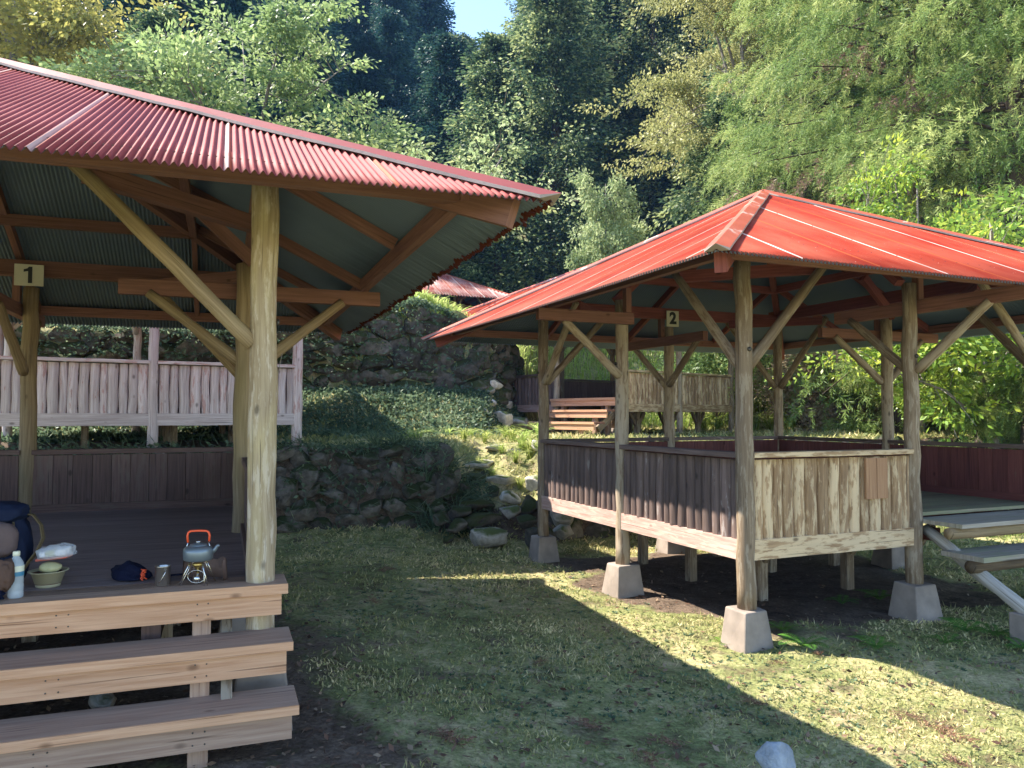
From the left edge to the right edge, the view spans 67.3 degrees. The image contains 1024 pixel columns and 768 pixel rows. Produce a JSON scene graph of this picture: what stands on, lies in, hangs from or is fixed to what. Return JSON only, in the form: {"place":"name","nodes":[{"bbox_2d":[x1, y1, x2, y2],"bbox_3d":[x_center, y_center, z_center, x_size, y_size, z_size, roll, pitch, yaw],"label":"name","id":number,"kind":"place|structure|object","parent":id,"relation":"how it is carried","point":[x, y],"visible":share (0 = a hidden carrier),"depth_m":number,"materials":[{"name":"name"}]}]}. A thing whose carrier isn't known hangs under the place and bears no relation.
{"place":"outdoors","nodes":[
{"label":"outdoors","id":0,"kind":"place"},
{"bbox_2d":[443,0,518,41],"label":"sky","id":1,"kind":"structure","parent":0,"point":[473,16],"materials":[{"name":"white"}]},
{"bbox_2d":[0,44,1023,767],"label":"ground","id":2,"kind":"structure","parent":0,"point":[780,606],"depth_m":5.47,"materials":[{"name":"green plant"}]},
{"bbox_2d":[88,693,116,708],"bbox_3d":[-2.042,1.578,3.833,0.126,0.105,0.104,0,-2,0],"label":"rock","id":3,"kind":"object","parent":2,"relation":"on","point":[102,700],"visible":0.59,"depth_m":3.80,"materials":[{"name":"stone"}]},
{"bbox_2d":[0,0,232,95],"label":"broadleaf tree","id":4,"kind":"object","parent":2,"relation":"on","point":[60,21],"visible":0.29,"depth_m":29.81,"materials":[{"name":"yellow plant"}]},
{"bbox_2d":[113,2,192,91],"bbox_3d":[-15.435,-8.743,32.988,7.394,15.826,8.052,-1,-2,12],"label":"cedar tree","id":5,"kind":"object","parent":2,"relation":"on","point":[159,16],"visible":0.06,"depth_m":33.12,"materials":[{"name":"green plant"}]},
{"bbox_2d":[0,322,308,455],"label":"picnic pavilion","id":6,"kind":"structure","parent":2,"relation":"on","point":[164,399],"depth_m":9.73,"materials":[{"name":"pink paint"}]},
{"bbox_2d":[66,0,248,113],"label":"cedar tree","id":7,"kind":"object","parent":2,"relation":"on","point":[148,5],"visible":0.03,"depth_m":41.79,"materials":[{"name":"green plant"}]},
{"bbox_2d":[18,0,422,150],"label":"cherry tree","id":8,"kind":"object","parent":2,"relation":"on","point":[162,59],"visible":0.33,"depth_m":28.24,"materials":[{"name":"green plant"}]},
{"bbox_2d":[182,0,289,331],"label":"cedar tree","id":9,"kind":"object","parent":2,"relation":"on","point":[236,8],"visible":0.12,"depth_m":42.81,"materials":[{"name":"green plant"}]},
{"bbox_2d":[7,442,469,534],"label":"stone wall","id":10,"kind":"structure","parent":2,"relation":"on","point":[285,501],"depth_m":10.56,"materials":[{"name":"grey stone"}]},
{"bbox_2d":[0,424,500,539],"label":"creeping plants","id":11,"kind":"object","parent":10,"relation":"on","point":[318,444],"visible":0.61,"depth_m":10.50,"materials":[{"name":"green plant"}]},
{"bbox_2d":[403,453,476,481],"bbox_3d":[-1.277,1.225,10.777,1.436,0.371,1.299,-1,-17,24],"label":"grass tuft","id":12,"kind":"object","parent":10,"relation":"on","point":[429,476],"visible":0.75,"depth_m":10.79,"materials":[{"name":"green plant"}]},
{"bbox_2d":[3,301,515,392],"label":"stone wall","id":13,"kind":"structure","parent":2,"relation":"on","point":[438,375],"depth_m":15.71,"materials":[{"name":"grey stone"}]},
{"bbox_2d":[1,295,525,443],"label":"ground cover","id":14,"kind":"object","parent":2,"relation":"on","point":[115,435],"visible":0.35,"depth_m":14.53,"materials":[{"name":"green plant"}]},
{"bbox_2d":[0,58,561,767],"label":"picnic pavilion","id":15,"kind":"structure","parent":2,"relation":"on","point":[134,208],"depth_m":4.09,"materials":[{"name":"brown wood"}]},
{"bbox_2d":[0,558,14,599],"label":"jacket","id":16,"kind":"object","parent":15,"relation":"on","point":[7,573],"visible":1,"depth_m":3.57,"materials":[{"name":"brown fabric"}]},
{"bbox_2d":[0,500,44,586],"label":"backpack","id":17,"kind":"object","parent":15,"relation":"on","point":[16,534],"visible":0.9,"depth_m":3.85,"materials":[{"name":"blue fabric"}]},
{"bbox_2d":[27,567,68,588],"bbox_3d":[-2.348,0.983,3.896,0.184,0.081,0.184,0,-2,0],"label":"bowl","id":18,"kind":"object","parent":15,"relation":"on","point":[41,580],"visible":0.88,"depth_m":3.85,"materials":[{"name":"beige"}]},
{"bbox_2d":[39,561,61,572],"bbox_3d":[-2.338,0.930,3.899,0.105,0.061,0.094,0,-2,0],"label":"wrapped bun","id":19,"kind":"object","parent":18,"relation":"in","point":[49,567],"visible":0.91,"depth_m":3.87,"materials":[{"name":"white food"}]},
{"bbox_2d":[35,548,72,561],"bbox_3d":[-2.313,0.849,3.903,0.188,0.077,0.106,-6,-2,-6],"label":"food pack","id":20,"kind":"object","parent":19,"relation":"on","point":[54,554],"visible":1,"depth_m":3.87,"materials":[{"name":"white plastic"}]},
{"bbox_2d":[111,560,152,580],"bbox_3d":[-2.011,0.981,4.064,0.226,0.099,0.165,0,-2,0],"label":"pouch","id":21,"kind":"object","parent":15,"relation":"on","point":[128,570],"visible":1,"depth_m":4.01,"materials":[{"name":"blue fabric"}]},
{"bbox_2d":[155,564,170,585],"bbox_3d":[-1.782,0.975,3.922,0.079,0.099,0.088,0,-2,0],"label":"cup","id":22,"kind":"object","parent":15,"relation":"on","point":[162,574],"visible":1,"depth_m":3.90,"materials":[{"name":"silver metal"}]},
{"bbox_2d":[179,561,215,585],"bbox_3d":[-1.615,0.965,3.956,0.150,0.120,0.140,0,-2,0],"label":"camping stove","id":23,"kind":"object","parent":15,"relation":"on","point":[197,570],"visible":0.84,"depth_m":3.94,"materials":[{"name":"silver metal"}]},
{"bbox_2d":[183,530,219,561],"bbox_3d":[-1.611,0.827,3.965,0.148,0.155,0.157,-2,-3,42],"label":"kettle","id":24,"kind":"object","parent":23,"relation":"on","point":[198,551],"visible":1,"depth_m":3.92,"materials":[{"name":"grey metal"}]},
{"bbox_2d":[182,556,226,580],"bbox_3d":[-1.615,0.978,4.068,0.230,0.125,0.098,0,-2,0],"label":"windscreen","id":25,"kind":"object","parent":15,"relation":"on","point":[218,566],"visible":0.61,"depth_m":4.10,"materials":[{"name":"grey metal"}]},
{"bbox_2d":[251,4,357,140],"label":"cedar tree","id":26,"kind":"object","parent":2,"relation":"on","point":[332,62],"visible":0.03,"depth_m":43.96,"materials":[{"name":"green plant"}]},
{"bbox_2d":[256,0,360,129],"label":"cedar tree","id":27,"kind":"object","parent":2,"relation":"on","point":[334,32],"visible":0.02,"depth_m":55.35,"materials":[{"name":"green plant"}]},
{"bbox_2d":[270,23,365,138],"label":"cedar tree","id":28,"kind":"object","parent":2,"relation":"on","point":[339,85],"depth_m":47.48,"materials":[{"name":"green plant"}]},
{"bbox_2d":[334,0,375,115],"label":"cedar tree","id":29,"kind":"object","parent":2,"relation":"on","point":[351,28],"visible":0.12,"depth_m":73.46,"materials":[{"name":"green plant"}]},
{"bbox_2d":[337,31,404,139],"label":"cedar tree","id":30,"kind":"object","parent":2,"relation":"on","point":[371,49],"visible":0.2,"depth_m":54.59,"materials":[{"name":"green plant"}]},
{"bbox_2d":[351,421,404,448],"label":"grass tuft","id":31,"kind":"object","parent":2,"relation":"on","point":[375,440],"visible":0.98,"depth_m":10.91,"materials":[{"name":"green plant"}]},
{"bbox_2d":[339,6,417,128],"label":"cedar tree","id":32,"kind":"object","parent":2,"relation":"on","point":[391,29],"visible":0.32,"depth_m":61.27,"materials":[{"name":"green plant"}]},
{"bbox_2d":[342,0,425,101],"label":"cedar tree","id":33,"kind":"object","parent":2,"relation":"on","point":[404,7],"visible":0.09,"depth_m":68.84,"materials":[{"name":"green plant"}]},
{"bbox_2d":[367,107,413,142],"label":"cedar tree","id":34,"kind":"object","parent":2,"relation":"on","point":[398,115],"visible":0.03,"depth_m":49.44,"materials":[{"name":"green plant"}]},
{"bbox_2d":[313,289,492,366],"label":"tall grass","id":35,"kind":"structure","parent":2,"relation":"on","point":[429,297],"depth_m":16.32,"materials":[{"name":"green plant"}]},
{"bbox_2d":[266,110,557,242],"bbox_3d":[-5.103,-4.520,27.780,12.157,8.068,10.975,-1,-3,25],"label":"cherry tree","id":36,"kind":"object","parent":2,"relation":"on","point":[398,149],"visible":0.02,"depth_m":24.42,"materials":[{"name":"green plant"}]},
{"bbox_2d":[393,28,463,158],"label":"cedar tree","id":37,"kind":"object","parent":2,"relation":"on","point":[427,40],"visible":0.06,"depth_m":52.50,"materials":[{"name":"green plant"}]},
{"bbox_2d":[401,500,461,531],"bbox_3d":[-0.945,1.811,10.633,1.429,0.408,1.580,-17,9,-41],"label":"grass tuft","id":38,"kind":"object","parent":2,"relation":"on","point":[430,521],"visible":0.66,"depth_m":10.55,"materials":[{"name":"green plant"}]},
{"bbox_2d":[406,0,458,82],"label":"cedar tree","id":39,"kind":"object","parent":2,"relation":"on","point":[432,18],"visible":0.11,"depth_m":76.56,"materials":[{"name":"green plant"}]},
{"bbox_2d":[433,511,449,525],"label":"rock","id":40,"kind":"object","parent":2,"relation":"on","point":[442,516],"visible":0.98,"depth_m":10.22,"materials":[{"name":"stone"}]},
{"bbox_2d":[421,720,474,748],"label":"dead sprig","id":41,"kind":"object","parent":2,"relation":"on","point":[452,734],"visible":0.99,"depth_m":3.85,"materials":[{"name":"brown plant"}]},
{"bbox_2d":[394,30,511,283],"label":"cedar tree","id":42,"kind":"object","parent":2,"relation":"on","point":[444,90],"visible":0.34,"depth_m":48.80,"materials":[{"name":"green plant"}]},
{"bbox_2d":[447,518,467,532],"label":"rock","id":43,"kind":"object","parent":2,"relation":"on","point":[457,525],"visible":1,"depth_m":10.18,"materials":[{"name":"stone"}]},
{"bbox_2d":[422,274,508,310],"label":"picnic pavilion","id":44,"kind":"structure","parent":2,"relation":"on","point":[465,293],"depth_m":34.84,"materials":[{"name":"metal"}]},
{"bbox_2d":[455,496,494,509],"bbox_3d":[-0.517,1.672,10.802,0.567,0.171,0.434,0,-2,0],"label":"rock","id":45,"kind":"object","parent":2,"relation":"on","point":[482,502],"visible":0.8,"depth_m":10.63,"materials":[{"name":"stone"}]},
{"bbox_2d":[465,459,493,468],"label":"rock","id":46,"kind":"object","parent":2,"relation":"on","point":[483,463],"visible":0.6,"depth_m":11.70,"materials":[{"name":"stone"}]},
{"bbox_2d":[462,512,502,527],"bbox_3d":[-0.453,1.836,10.468,0.666,0.185,0.368,0,-2,0],"label":"rock","id":47,"kind":"object","parent":2,"relation":"on","point":[477,519],"visible":0.86,"depth_m":10.33,"materials":[{"name":"stone"}]},
{"bbox_2d":[447,506,471,519],"bbox_3d":[-0.716,1.767,10.486,0.354,0.201,0.211,0,-2,0],"label":"rock","id":48,"kind":"object","parent":47,"relation":"on","point":[453,513],"visible":0.92,"depth_m":10.42,"materials":[{"name":"stone"}]},
{"bbox_2d":[470,527,507,547],"bbox_3d":[-0.314,2.004,9.995,0.462,0.279,0.461,1,-2,-13],"label":"rock","id":49,"kind":"object","parent":2,"relation":"on","point":[487,537],"visible":0.98,"depth_m":9.82,"materials":[{"name":"stone"}]},
{"bbox_2d":[397,88,588,293],"bbox_3d":[-0.964,-3.499,17.884,4.993,5.095,4.358,-2,-3,37],"label":"sapling","id":50,"kind":"object","parent":2,"relation":"on","point":[486,171],"visible":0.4,"depth_m":17.18,"materials":[{"name":"green plant"}]},
{"bbox_2d":[486,475,516,484],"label":"rock","id":51,"kind":"object","parent":2,"relation":"on","point":[504,479],"visible":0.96,"depth_m":11.27,"materials":[{"name":"stone"}]},
{"bbox_2d":[493,411,512,426],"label":"rock","id":52,"kind":"object","parent":2,"relation":"on","point":[505,418],"visible":0.77,"depth_m":15.23,"materials":[{"name":"stone"}]},
{"bbox_2d":[491,344,524,407],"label":"stone wall","id":53,"kind":"structure","parent":2,"relation":"on","point":[507,394],"depth_m":17.06,"materials":[{"name":"grey stone"}]},
{"bbox_2d":[499,491,520,504],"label":"rock","id":54,"kind":"object","parent":2,"relation":"on","point":[512,497],"visible":0.95,"depth_m":10.84,"materials":[{"name":"stone"}]},
{"bbox_2d":[499,505,520,519],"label":"rock","id":55,"kind":"object","parent":2,"relation":"on","point":[510,512],"visible":1,"depth_m":10.35,"materials":[{"name":"stone"}]},
{"bbox_2d":[0,307,1023,767],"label":"grass","id":56,"kind":"structure","parent":2,"relation":"on","point":[818,431],"depth_m":5.94,"materials":[{"name":"green plant"}]},
{"bbox_2d":[0,532,1023,767],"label":"leaf litter","id":57,"kind":"object","parent":2,"relation":"on","point":[410,747],"visible":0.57,"depth_m":4.56,"materials":[{"name":"brown plant"}]},
{"bbox_2d":[429,29,595,292],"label":"cedar tree","id":58,"kind":"object","parent":2,"relation":"on","point":[484,82],"visible":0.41,"depth_m":42.31,"materials":[{"name":"green plant"}]},
{"bbox_2d":[503,0,531,34],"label":"cedar tree","id":59,"kind":"object","parent":2,"relation":"on","point":[515,13],"visible":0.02,"depth_m":85.11,"materials":[{"name":"green plant"}]},
{"bbox_2d":[510,417,527,430],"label":"rock","id":60,"kind":"object","parent":2,"relation":"on","point":[522,421],"visible":0.65,"depth_m":15.68,"materials":[{"name":"stone"}]},
{"bbox_2d":[516,514,536,528],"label":"rock","id":61,"kind":"object","parent":2,"relation":"on","point":[525,521],"visible":1,"depth_m":10.12,"materials":[{"name":"stone"}]},
{"bbox_2d":[479,12,574,255],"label":"cedar tree","id":62,"kind":"object","parent":2,"relation":"on","point":[517,22],"visible":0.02,"depth_m":49.99,"materials":[{"name":"green plant"}]},
{"bbox_2d":[520,494,537,514],"bbox_3d":[0.264,1.702,10.739,0.367,0.343,0.412,0,-2,0],"label":"rock","id":63,"kind":"object","parent":2,"relation":"on","point":[528,505],"visible":0.66,"depth_m":10.62,"materials":[{"name":"stone"}]},
{"bbox_2d":[504,436,553,458],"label":"grass tuft","id":64,"kind":"object","parent":2,"relation":"on","point":[530,453],"visible":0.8,"depth_m":11.82,"materials":[{"name":"green plant"}]},
{"bbox_2d":[525,475,537,490],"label":"rock","id":65,"kind":"object","parent":2,"relation":"on","point":[531,482],"visible":0.62,"depth_m":11.15,"materials":[{"name":"stone"}]},
{"bbox_2d":[525,526,553,548],"bbox_3d":[0.344,1.932,9.689,0.366,0.317,0.284,0,-2,0],"label":"rock","id":66,"kind":"object","parent":2,"relation":"on","point":[529,532],"visible":0.47,"depth_m":9.59,"materials":[{"name":"stone"}]},
{"bbox_2d":[451,0,665,293],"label":"cedar tree","id":67,"kind":"object","parent":2,"relation":"on","point":[561,26],"visible":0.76,"depth_m":40.91,"materials":[{"name":"green plant"}]},
{"bbox_2d":[550,511,573,526],"bbox_3d":[0.649,1.756,10.144,0.272,0.280,0.345,1,-3,-30],"label":"rock","id":68,"kind":"object","parent":2,"relation":"on","point":[559,518],"visible":0.6,"depth_m":10.05,"materials":[{"name":"stone"}]},
{"bbox_2d":[553,524,573,539],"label":"rock","id":69,"kind":"object","parent":2,"relation":"on","point":[562,531],"visible":0.91,"depth_m":9.78,"materials":[{"name":"stone"}]},
{"bbox_2d":[462,264,734,435],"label":"picnic pavilion","id":70,"kind":"structure","parent":2,"relation":"on","point":[570,400],"depth_m":16.48,"materials":[{"name":"brown wood"}]},
{"bbox_2d":[556,167,656,271],"bbox_3d":[3.210,-4.218,27.038,3.457,7.013,3.308,-1,-3,25],"label":"broadleaf tree","id":71,"kind":"object","parent":2,"relation":"on","point":[617,232],"visible":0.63,"depth_m":26.90,"materials":[{"name":"green plant"}]},
{"bbox_2d":[547,0,692,243],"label":"cedar tree","id":72,"kind":"object","parent":2,"relation":"on","point":[600,7],"visible":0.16,"depth_m":45.91,"materials":[{"name":"green plant"}]},
{"bbox_2d":[564,0,713,238],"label":"cedar tree","id":73,"kind":"object","parent":2,"relation":"on","point":[670,40],"visible":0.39,"depth_m":43.14,"materials":[{"name":"green plant"}]},
{"bbox_2d":[630,747,672,766],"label":"dead sprig","id":74,"kind":"object","parent":2,"relation":"on","point":[645,758],"visible":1,"depth_m":3.82,"materials":[{"name":"brown plant"}]},
{"bbox_2d":[609,4,724,239],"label":"cedar tree","id":75,"kind":"object","parent":2,"relation":"on","point":[703,76],"visible":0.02,"depth_m":42.41,"materials":[{"name":"green plant"}]},
{"bbox_2d":[652,350,764,419],"bbox_3d":[5.684,0.145,21.648,4.181,3.987,4.600,0,-2,5],"label":"shrub","id":76,"kind":"object","parent":2,"relation":"on","point":[700,369],"visible":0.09,"depth_m":20.85,"materials":[{"name":"green plant"}]},
{"bbox_2d":[421,189,1023,653],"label":"picnic pavilion","id":77,"kind":"structure","parent":2,"relation":"on","point":[745,283],"depth_m":7.03,"materials":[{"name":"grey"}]},
{"bbox_2d":[640,89,817,234],"bbox_3d":[6.970,-5.361,25.069,5.747,8.999,6.747,0,-2,0],"label":"cedar tree","id":78,"kind":"object","parent":2,"relation":"on","point":[712,117],"visible":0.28,"depth_m":25.03,"materials":[{"name":"green plant"}]},
{"bbox_2d":[688,352,772,390],"bbox_3d":[6.924,-0.223,20.499,4.984,4.320,4.530,0,-2,10],"label":"shrub","id":79,"kind":"object","parent":2,"relation":"on","point":[714,367],"visible":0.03,"depth_m":20.45,"materials":[{"name":"green plant"}]},
{"bbox_2d":[572,0,902,195],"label":"broadleaf tree","id":80,"kind":"object","parent":2,"relation":"on","point":[676,118],"visible":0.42,"depth_m":26.27,"materials":[{"name":"green plant"}]},
{"bbox_2d":[658,0,816,228],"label":"cedar tree","id":81,"kind":"object","parent":2,"relation":"on","point":[704,83],"visible":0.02,"depth_m":35.90,"materials":[{"name":"green plant"}]},
{"bbox_2d":[755,741,795,767],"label":"rock","id":82,"kind":"object","parent":2,"relation":"on","point":[768,754],"visible":1,"depth_m":3.42,"materials":[{"name":"grey stone"}]},
{"bbox_2d":[548,427,1018,539],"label":"stone wall","id":83,"kind":"structure","parent":2,"relation":"on","point":[596,530],"depth_m":10.70,"materials":[{"name":"grey stone"}]},
{"bbox_2d":[775,633,827,649],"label":"fern","id":84,"kind":"object","parent":2,"relation":"on","point":[787,638],"visible":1,"depth_m":5.83,"materials":[{"name":"green plant"}]},
{"bbox_2d":[753,353,856,428],"bbox_3d":[7.074,0.339,19.036,2.999,2.841,3.319,-2,-3,37],"label":"shrub","id":85,"kind":"object","parent":2,"relation":"on","point":[769,395],"visible":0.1,"depth_m":18.67,"materials":[{"name":"green plant"}]},
{"bbox_2d":[730,117,898,207],"bbox_3d":[8.506,-4.655,24.081,6.580,7.370,7.314,-1,-3,31],"label":"young cedar","id":86,"kind":"object","parent":2,"relation":"on","point":[785,184],"visible":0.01,"depth_m":23.43,"materials":[{"name":"green plant"}]},
{"bbox_2d":[753,350,880,431],"bbox_3d":[7.186,0.219,17.659,3.688,3.157,3.332,0,-2,8],"label":"shrub","id":87,"kind":"object","parent":2,"relation":"on","point":[832,412],"visible":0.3,"depth_m":17.28,"materials":[{"name":"green plant"}]},
{"bbox_2d":[696,0,953,220],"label":"cedar tree","id":88,"kind":"object","parent":2,"relation":"on","point":[855,92],"visible":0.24,"depth_m":22.24,"materials":[{"name":"green plant"}]},
{"bbox_2d":[674,0,1023,432],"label":"cedar tree","id":89,"kind":"object","parent":2,"relation":"on","point":[814,127],"visible":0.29,"depth_m":17.48,"materials":[{"name":"green plant"}]},
{"bbox_2d":[762,0,960,223],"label":"cedar tree","id":90,"kind":"object","parent":2,"relation":"on","point":[874,100],"visible":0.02,"depth_m":30.15,"materials":[{"name":"green plant"}]},
{"bbox_2d":[851,589,890,599],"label":"fern","id":91,"kind":"object","parent":2,"relation":"on","point":[877,596],"visible":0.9,"depth_m":7.39,"materials":[{"name":"green plant"}]},
{"bbox_2d":[846,635,900,649],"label":"fern","id":92,"kind":"object","parent":2,"relation":"on","point":[878,645],"visible":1,"depth_m":5.84,"materials":[{"name":"green plant"}]},
{"bbox_2d":[799,350,961,434],"bbox_3d":[7.870,-0.012,16.028,3.901,3.931,3.509,1,-2,-17],"label":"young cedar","id":93,"kind":"object","parent":2,"relation":"on","point":[866,426],"visible":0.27,"depth_m":15.80,"materials":[{"name":"green plant"}]},
{"bbox_2d":[764,188,1023,448],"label":"broadleaf tree","id":94,"kind":"object","parent":2,"relation":"on","point":[969,348],"visible":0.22,"depth_m":11.99,"materials":[{"name":"green plant"}]},
{"bbox_2d":[806,0,1023,404],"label":"cedar tree","id":95,"kind":"object","parent":2,"relation":"on","point":[1012,107],"visible":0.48,"depth_m":15.53,"materials":[{"name":"green plant"}]},
{"bbox_2d":[821,132,1023,432],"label":"broadleaf tree","id":96,"kind":"object","parent":2,"relation":"on","point":[884,209],"visible":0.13,"depth_m":14.36,"materials":[{"name":"green plant"}]},
{"bbox_2d":[874,346,990,430],"bbox_3d":[8.389,0.317,14.884,2.481,2.427,2.779,-1,-3,32],"label":"shrub","id":97,"kind":"object","parent":2,"relation":"on","point":[932,397],"visible":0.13,"depth_m":14.56,"materials":[{"name":"green plant"}]},
{"bbox_2d":[861,0,1004,204],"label":"cedar tree","id":98,"kind":"object","parent":2,"relation":"on","point":[991,170],"visible":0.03,"depth_m":27.55,"materials":[{"name":"green plant"}]},
{"bbox_2d":[920,633,971,644],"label":"fern","id":99,"kind":"object","parent":2,"relation":"on","point":[950,640],"visible":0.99,"depth_m":5.97,"materials":[{"name":"green plant"}]},
{"bbox_2d":[915,718,981,745],"bbox_3d":[2.413,1.890,4.231,0.192,0.098,0.365,1,-2,-23],"label":"dead sprig","id":100,"kind":"object","parent":2,"relation":"on","point":[950,728],"visible":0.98,"depth_m":4.21,"materials":[{"name":"brown plant"}]},
{"bbox_2d":[898,373,1021,448],"bbox_3d":[7.914,1.424,13.049,2.983,3.341,3.316,0,-2,-11],"label":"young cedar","id":101,"kind":"object","parent":2,"relation":"on","point":[1014,431],"visible":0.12,"depth_m":12.64,"materials":[{"name":"green plant"}]},
{"bbox_2d":[939,617,987,633],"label":"fern","id":102,"kind":"object","parent":2,"relation":"on","point":[951,619],"visible":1,"depth_m":6.28,"materials":[{"name":"green plant"}]},
{"bbox_2d":[920,356,1023,539],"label":"shrub","id":103,"kind":"object","parent":2,"relation":"on","point":[1000,413],"visible":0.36,"depth_m":12.17,"materials":[{"name":"green plant"}]},
{"bbox_2d":[970,623,1011,637],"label":"fern","id":104,"kind":"object","parent":2,"relation":"on","point":[996,628],"visible":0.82,"depth_m":6.14,"materials":[{"name":"green plant"}]},
{"bbox_2d":[466,308,798,429],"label":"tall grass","id":105,"kind":"structure","parent":0,"point":[524,355],"depth_m":23.71,"materials":[{"name":"green plant"}]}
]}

